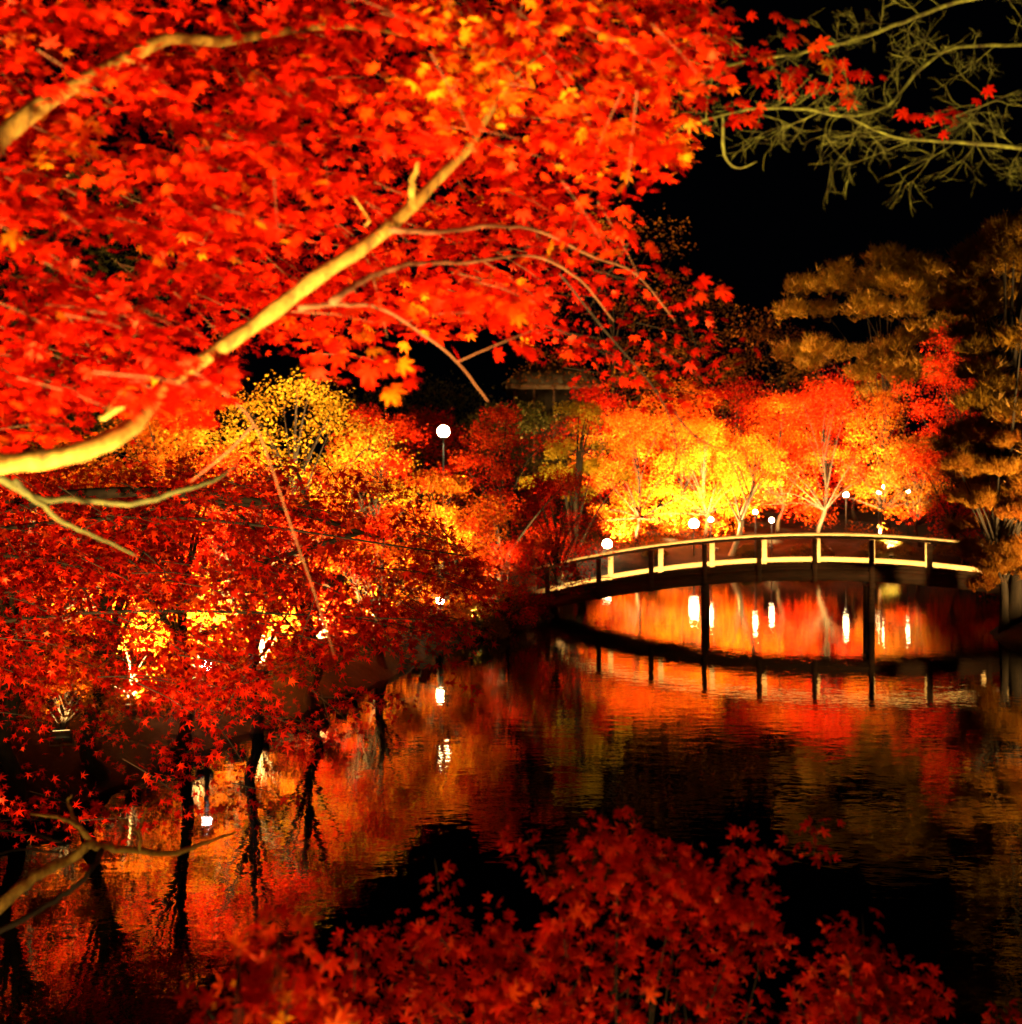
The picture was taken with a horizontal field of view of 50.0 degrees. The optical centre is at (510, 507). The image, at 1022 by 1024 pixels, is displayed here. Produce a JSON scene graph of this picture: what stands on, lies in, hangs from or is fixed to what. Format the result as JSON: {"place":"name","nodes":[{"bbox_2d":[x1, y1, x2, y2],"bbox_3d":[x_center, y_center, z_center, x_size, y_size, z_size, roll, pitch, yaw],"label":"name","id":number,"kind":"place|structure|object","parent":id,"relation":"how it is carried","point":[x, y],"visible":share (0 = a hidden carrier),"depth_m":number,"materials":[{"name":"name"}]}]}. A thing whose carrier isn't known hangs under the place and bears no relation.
{"place":"outdoors","nodes":[
{"label":"outdoors","id":0,"kind":"place"},
{"bbox_2d":[0,567,1021,1023],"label":"water","id":1,"kind":"structure","parent":0,"point":[890,737],"depth_m":14.38,"materials":[{"name":"black liquid"}]},
{"bbox_2d":[0,466,1021,829],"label":"ground","id":2,"kind":"structure","parent":0,"point":[54,760],"depth_m":31.63,"materials":[{"name":"red plant"}]},
{"bbox_2d":[49,730,73,752],"bbox_3d":[-6.271,3.277,15.300,0.319,0.367,0.219,0,0,-18],"label":"floodlight","id":3,"kind":"object","parent":2,"relation":"on","point":[65,735],"visible":0.84,"depth_m":15.24,"materials":[{"name":"metal"}]},
{"bbox_2d":[0,440,133,817],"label":"maple tree","id":4,"kind":"object","parent":2,"relation":"on","point":[10,764],"visible":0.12,"depth_m":13.53,"materials":[{"name":"red plant"}]},
{"bbox_2d":[8,632,137,744],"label":"maple tree","id":5,"kind":"object","parent":2,"relation":"on","point":[66,717],"visible":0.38,"depth_m":15.29,"materials":[{"name":"red plant"}]},
{"bbox_2d":[0,466,200,670],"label":"maple tree","id":6,"kind":"object","parent":2,"relation":"on","point":[33,521],"visible":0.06,"depth_m":18.54,"materials":[{"name":"red plant"}]},
{"bbox_2d":[0,153,221,483],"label":"maple tree","id":7,"kind":"object","parent":2,"relation":"on","point":[45,269],"visible":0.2,"depth_m":44.30,"materials":[{"name":"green plant"}]},
{"bbox_2d":[7,462,223,781],"bbox_3d":[-5.540,1.618,16.089,2.734,4.538,3.163,0,0,0],"label":"maple tree","id":8,"kind":"object","parent":2,"relation":"on","point":[98,769],"visible":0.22,"depth_m":15.31,"materials":[{"name":"red plant"}]},
{"bbox_2d":[0,794,235,933],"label":"bare shrub","id":9,"kind":"object","parent":2,"relation":"on","point":[13,893],"visible":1,"depth_m":4.59,"materials":[{"name":"brown plant"}]},
{"bbox_2d":[122,704,143,723],"bbox_3d":[-5.961,3.270,17.300,0.319,0.370,0.217,0,0,-19],"label":"floodlight","id":10,"kind":"object","parent":2,"relation":"on","point":[133,712],"visible":0.58,"depth_m":17.25,"materials":[{"name":"metal"}]},
{"bbox_2d":[18,434,264,652],"bbox_3d":[-7.049,0.734,20.320,4.300,4.229,5.960,0,0,-32],"label":"maple tree","id":11,"kind":"object","parent":2,"relation":"on","point":[159,459],"visible":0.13,"depth_m":19.90,"materials":[{"name":"red plant"}]},
{"bbox_2d":[41,614,242,722],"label":"maple tree","id":12,"kind":"object","parent":2,"relation":"on","point":[136,694],"visible":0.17,"depth_m":17.18,"materials":[{"name":"red plant"}]},
{"bbox_2d":[27,388,277,561],"bbox_3d":[-10.613,-1.049,32.859,8.003,6.173,5.834,0,0,-40],"label":"maple tree","id":13,"kind":"object","parent":2,"relation":"on","point":[147,428],"visible":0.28,"depth_m":32.81,"materials":[{"name":"orange plant"}]},
{"bbox_2d":[65,450,286,758],"bbox_3d":[-5.401,1.515,16.947,3.428,4.848,2.972,0,0,0],"label":"maple tree","id":14,"kind":"object","parent":2,"relation":"on","point":[178,623],"visible":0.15,"depth_m":17.06,"materials":[{"name":"red plant"}]},
{"bbox_2d":[139,599,267,687],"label":"maple tree","id":15,"kind":"object","parent":2,"relation":"on","point":[189,616],"visible":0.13,"depth_m":19.25,"materials":[{"name":"red plant"}]},
{"bbox_2d":[111,435,372,631],"bbox_3d":[-5.492,0.914,22.686,5.600,4.814,4.479,0,0,0],"label":"maple tree","id":16,"kind":"object","parent":2,"relation":"on","point":[230,460],"visible":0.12,"depth_m":22.15,"materials":[{"name":"red plant"}]},
{"bbox_2d":[185,469,328,733],"bbox_3d":[-4.534,1.730,18.738,2.791,4.841,4.182,0,0,0],"label":"maple tree","id":17,"kind":"object","parent":2,"relation":"on","point":[256,729],"visible":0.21,"depth_m":18.93,"materials":[{"name":"red plant"}]},
{"bbox_2d":[0,430,520,848],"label":"shore maple","id":18,"kind":"object","parent":2,"relation":"on","point":[219,495],"visible":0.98,"depth_m":8.98,"materials":[{"name":"red plant"}]},
{"bbox_2d":[256,666,270,676],"bbox_3d":[-4.822,3.230,21.300,0.318,0.372,0.215,0,0,-13],"label":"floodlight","id":19,"kind":"object","parent":2,"relation":"on","point":[264,670],"visible":0.16,"depth_m":21.23,"materials":[{"name":"metal"}]},
{"bbox_2d":[173,904,359,1023],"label":"red bush","id":20,"kind":"object","parent":2,"relation":"on","point":[271,1000],"visible":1,"depth_m":3.00,"materials":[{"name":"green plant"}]},
{"bbox_2d":[209,593,344,676],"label":"maple tree","id":21,"kind":"object","parent":2,"relation":"on","point":[328,663],"visible":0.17,"depth_m":21.33,"materials":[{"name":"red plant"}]},
{"bbox_2d":[149,366,452,597],"bbox_3d":[-5.536,-0.475,30.590,7.712,6.882,8.369,0,0,0],"label":"golden tree","id":22,"kind":"object","parent":2,"relation":"on","point":[296,455],"visible":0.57,"depth_m":30.97,"materials":[{"name":"yellow plant"}]},
{"bbox_2d":[228,491,394,708],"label":"maple tree","id":23,"kind":"object","parent":2,"relation":"on","point":[308,700],"visible":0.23,"depth_m":21.34,"materials":[{"name":"red plant"}]},
{"bbox_2d":[283,584,366,647],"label":"maple tree","id":24,"kind":"object","parent":2,"relation":"on","point":[322,598],"visible":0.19,"depth_m":24.35,"materials":[{"name":"red plant"}]},
{"bbox_2d":[273,461,471,648],"bbox_3d":[-3.638,1.203,26.629,5.316,4.674,4.668,0,0,25],"label":"maple tree","id":25,"kind":"object","parent":2,"relation":"on","point":[376,547],"visible":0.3,"depth_m":26.29,"materials":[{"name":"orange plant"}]},
{"bbox_2d":[308,507,445,668],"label":"maple tree","id":26,"kind":"object","parent":2,"relation":"on","point":[380,659],"visible":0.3,"depth_m":25.25,"materials":[{"name":"red plant"}]},
{"bbox_2d":[296,401,471,550],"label":"maple tree","id":27,"kind":"object","parent":2,"relation":"on","point":[368,414],"visible":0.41,"depth_m":35.79,"materials":[{"name":"orange plant"}]},
{"bbox_2d":[339,577,430,631],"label":"maple tree","id":28,"kind":"object","parent":2,"relation":"on","point":[415,605],"visible":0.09,"depth_m":27.20,"materials":[{"name":"red plant"}]},
{"bbox_2d":[361,403,480,517],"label":"maple tree","id":29,"kind":"object","parent":2,"relation":"on","point":[433,434],"visible":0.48,"depth_m":78.38,"materials":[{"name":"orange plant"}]},
{"bbox_2d":[437,425,449,506],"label":"globe lamp","id":30,"kind":"object","parent":2,"relation":"on","point":[443,431],"visible":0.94,"depth_m":49.85,"materials":[{"name":"glass"}]},
{"bbox_2d":[370,461,524,633],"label":"maple tree","id":31,"kind":"object","parent":2,"relation":"on","point":[451,487],"visible":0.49,"depth_m":31.35,"materials":[{"name":"orange plant"}]},
{"bbox_2d":[341,369,562,481],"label":"evergreen tree","id":32,"kind":"object","parent":2,"relation":"on","point":[453,396],"visible":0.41,"depth_m":96.92,"materials":[{"name":"green plant"}]},
{"bbox_2d":[443,573,514,638],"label":"maple tree","id":33,"kind":"object","parent":2,"relation":"on","point":[469,616],"visible":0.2,"depth_m":32.21,"materials":[{"name":"red plant"}]},
{"bbox_2d":[448,608,513,640],"bbox_3d":[-1.024,3.542,33.201,2.278,1.166,2.201,0,0,0],"label":"clipped shrub","id":34,"kind":"object","parent":2,"relation":"on","point":[502,629],"visible":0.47,"depth_m":32.74,"materials":[{"name":"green plant"}]},
{"bbox_2d":[0,0,996,653],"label":"overhanging maple","id":35,"kind":"object","parent":2,"relation":"on","point":[144,66],"visible":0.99,"depth_m":3.57,"materials":[{"name":"red plant"}]},
{"bbox_2d":[463,535,554,631],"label":"maple tree","id":36,"kind":"object","parent":2,"relation":"on","point":[522,555],"visible":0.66,"depth_m":34.30,"materials":[{"name":"red plant"}]},
{"bbox_2d":[436,396,587,510],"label":"maple tree","id":37,"kind":"object","parent":2,"relation":"on","point":[529,426],"visible":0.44,"depth_m":85.56,"materials":[{"name":"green plant"}]},
{"bbox_2d":[442,400,586,603],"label":"maple tree","id":38,"kind":"object","parent":2,"relation":"on","point":[505,415],"visible":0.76,"depth_m":36.16,"materials":[{"name":"red plant"}]},
{"bbox_2d":[480,585,550,622],"bbox_3d":[0.122,3.107,35.777,2.461,1.239,2.431,0,0,0],"label":"clipped shrub","id":39,"kind":"object","parent":2,"relation":"on","point":[542,616],"visible":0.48,"depth_m":35.37,"materials":[{"name":"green plant"}]},
{"bbox_2d":[501,365,603,485],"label":"temple hall","id":40,"kind":"structure","parent":2,"relation":"on","point":[548,393],"depth_m":102.80,"materials":[{"name":"brown wood"}]},
{"bbox_2d":[493,465,654,614],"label":"maple tree","id":41,"kind":"object","parent":2,"relation":"on","point":[559,571],"visible":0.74,"depth_m":39.88,"materials":[{"name":"red plant"}]},
{"bbox_2d":[518,395,632,585],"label":"yellow tree","id":42,"kind":"object","parent":2,"relation":"on","point":[591,465],"visible":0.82,"depth_m":45.92,"materials":[{"name":"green plant"}]},
{"bbox_2d":[318,805,844,1023],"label":"red bush","id":43,"kind":"object","parent":2,"relation":"on","point":[550,937],"visible":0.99,"depth_m":3.78,"materials":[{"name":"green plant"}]},
{"bbox_2d":[513,379,659,513],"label":"maple tree","id":44,"kind":"object","parent":2,"relation":"on","point":[600,399],"visible":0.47,"depth_m":86.33,"materials":[{"name":"orange plant"}]},
{"bbox_2d":[602,539,611,551],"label":"globe lamp","id":45,"kind":"object","parent":2,"relation":"on","point":[607,541],"visible":0.83,"depth_m":72.70,"materials":[{"name":"glass"}]},
{"bbox_2d":[536,400,731,547],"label":"maple tree","id":46,"kind":"object","parent":2,"relation":"on","point":[624,434],"visible":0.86,"depth_m":75.18,"materials":[{"name":"orange plant"}]},
{"bbox_2d":[504,201,778,488],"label":"maple tree","id":47,"kind":"object","parent":2,"relation":"on","point":[612,366],"visible":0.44,"depth_m":96.05,"materials":[{"name":"red plant"}]},
{"bbox_2d":[642,549,669,556],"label":"clipped shrub","id":48,"kind":"object","parent":2,"relation":"on","point":[666,553],"visible":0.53,"depth_m":73.22,"materials":[{"name":"brown plant"}]},
{"bbox_2d":[609,372,767,526],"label":"maple tree","id":49,"kind":"object","parent":2,"relation":"on","point":[687,415],"visible":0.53,"depth_m":83.28,"materials":[{"name":"orange plant"}]},
{"bbox_2d":[689,519,698,555],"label":"globe lamp","id":50,"kind":"object","parent":2,"relation":"on","point":[692,524],"visible":0.84,"depth_m":74.11,"materials":[{"name":"glass"}]},
{"bbox_2d":[641,410,761,537],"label":"maple tree","id":51,"kind":"object","parent":2,"relation":"on","point":[704,458],"visible":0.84,"depth_m":78.35,"materials":[{"name":"yellow plant"}]},
{"bbox_2d":[593,275,813,481],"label":"evergreen tree","id":52,"kind":"object","parent":2,"relation":"on","point":[696,319],"visible":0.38,"depth_m":104.32,"materials":[{"name":"red plant"}]},
{"bbox_2d":[708,517,712,537],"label":"globe lamp","id":53,"kind":"object","parent":2,"relation":"on","point":[710,519],"visible":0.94,"depth_m":72.37,"materials":[{"name":"glass"}]},
{"bbox_2d":[645,372,823,513],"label":"maple tree","id":54,"kind":"object","parent":2,"relation":"on","point":[731,396],"visible":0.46,"depth_m":87.10,"materials":[{"name":"orange plant"}]},
{"bbox_2d":[704,432,790,555],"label":"leaning tree","id":55,"kind":"object","parent":2,"relation":"on","point":[741,513],"visible":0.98,"depth_m":74.17,"materials":[{"name":"yellow plant"}]},
{"bbox_2d":[735,543,761,557],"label":"clipped shrub","id":56,"kind":"object","parent":2,"relation":"on","point":[741,549],"visible":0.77,"depth_m":73.50,"materials":[{"name":"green plant"}]},
{"bbox_2d":[753,510,757,563],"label":"globe lamp","id":57,"kind":"object","parent":2,"relation":"on","point":[755,512],"visible":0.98,"depth_m":72.35,"materials":[{"name":"glass"}]},
{"bbox_2d":[511,533,1008,621],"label":"arched bridge","id":58,"kind":"structure","parent":2,"relation":"on","point":[870,574],"depth_m":38.58,"materials":[{"name":"brown wood"}]},
{"bbox_2d":[702,383,839,532],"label":"maple tree","id":59,"kind":"object","parent":2,"relation":"on","point":[776,403],"visible":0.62,"depth_m":81.18,"materials":[{"name":"orange plant"}]},
{"bbox_2d":[769,518,773,562],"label":"globe lamp","id":60,"kind":"object","parent":2,"relation":"on","point":[771,520],"visible":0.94,"depth_m":72.35,"materials":[{"name":"glass"}]},
{"bbox_2d":[707,307,875,480],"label":"evergreen tree","id":61,"kind":"object","parent":2,"relation":"on","point":[731,366],"visible":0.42,"depth_m":100.79,"materials":[{"name":"orange plant"}]},
{"bbox_2d":[739,369,884,544],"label":"maple tree","id":62,"kind":"object","parent":2,"relation":"on","point":[826,475],"visible":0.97,"depth_m":77.42,"materials":[{"name":"orange plant"}]},
{"bbox_2d":[790,542,835,556],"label":"clipped shrub","id":63,"kind":"object","parent":2,"relation":"on","point":[825,548],"visible":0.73,"depth_m":73.72,"materials":[{"name":"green plant"}]},
{"bbox_2d":[624,0,1021,215],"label":"lichen tree","id":64,"kind":"object","parent":2,"relation":"on","point":[923,66],"visible":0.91,"depth_m":4.25,"materials":[{"name":"green plant"}]},
{"bbox_2d":[843,492,848,530],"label":"globe lamp","id":65,"kind":"object","parent":2,"relation":"on","point":[846,494],"visible":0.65,"depth_m":81.26,"materials":[{"name":"glass"}]},
{"bbox_2d":[769,362,938,520],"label":"maple tree","id":66,"kind":"object","parent":2,"relation":"on","point":[853,448],"visible":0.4,"depth_m":86.22,"materials":[{"name":"orange plant"}]},
{"bbox_2d":[768,240,981,529],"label":"pine tree","id":67,"kind":"object","parent":2,"relation":"on","point":[913,277],"visible":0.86,"depth_m":79.43,"materials":[{"name":"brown plant"}]},
{"bbox_2d":[792,385,966,533],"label":"maple tree","id":68,"kind":"object","parent":2,"relation":"on","point":[882,507],"visible":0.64,"depth_m":78.58,"materials":[{"name":"orange plant"}]},
{"bbox_2d":[859,540,915,555],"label":"clipped shrub","id":69,"kind":"object","parent":2,"relation":"on","point":[906,546],"visible":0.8,"depth_m":74.07,"materials":[{"name":"green plant"}]},
{"bbox_2d":[777,908,1021,1023],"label":"red bush","id":70,"kind":"object","parent":2,"relation":"on","point":[836,1001],"visible":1,"depth_m":3.79,"materials":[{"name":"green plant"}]},
{"bbox_2d":[907,490,909,534],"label":"globe lamp","id":71,"kind":"object","parent":2,"relation":"on","point":[908,520],"visible":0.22,"depth_m":79.98,"materials":[{"name":"glass"}]},
{"bbox_2d":[843,432,985,547],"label":"maple tree","id":72,"kind":"object","parent":2,"relation":"on","point":[921,502],"visible":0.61,"depth_m":76.28,"materials":[{"name":"orange plant"}]},
{"bbox_2d":[933,544,959,556],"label":"clipped shrub","id":73,"kind":"object","parent":2,"relation":"on","point":[942,547],"visible":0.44,"depth_m":73.89,"materials":[{"name":"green plant"}]},
{"bbox_2d":[890,315,1020,565],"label":"maple tree","id":74,"kind":"object","parent":2,"relation":"on","point":[933,459],"visible":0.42,"depth_m":71.20,"materials":[{"name":"red plant"}]},
{"bbox_2d":[893,368,1021,538],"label":"maple tree","id":75,"kind":"object","parent":2,"relation":"on","point":[942,496],"visible":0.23,"depth_m":73.35,"materials":[{"name":"red plant"}]},
{"bbox_2d":[927,209,1021,625],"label":"pine tree","id":76,"kind":"object","parent":2,"relation":"on","point":[997,376],"visible":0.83,"depth_m":33.20,"materials":[{"name":"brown plant"}]},
{"bbox_2d":[938,406,1021,632],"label":"pine tree","id":77,"kind":"object","parent":2,"relation":"on","point":[995,557],"visible":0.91,"depth_m":32.60,"materials":[{"name":"brown plant"}]},
{"bbox_2d":[961,506,1021,596],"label":"maple tree","id":78,"kind":"object","parent":2,"relation":"on","point":[973,533],"visible":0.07,"depth_m":47.10,"materials":[{"name":"red plant"}]},
{"bbox_2d":[0,0,1021,486],"label":"sky","id":79,"kind":"structure","parent":0,"point":[753,227],"materials":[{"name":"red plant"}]}
]}

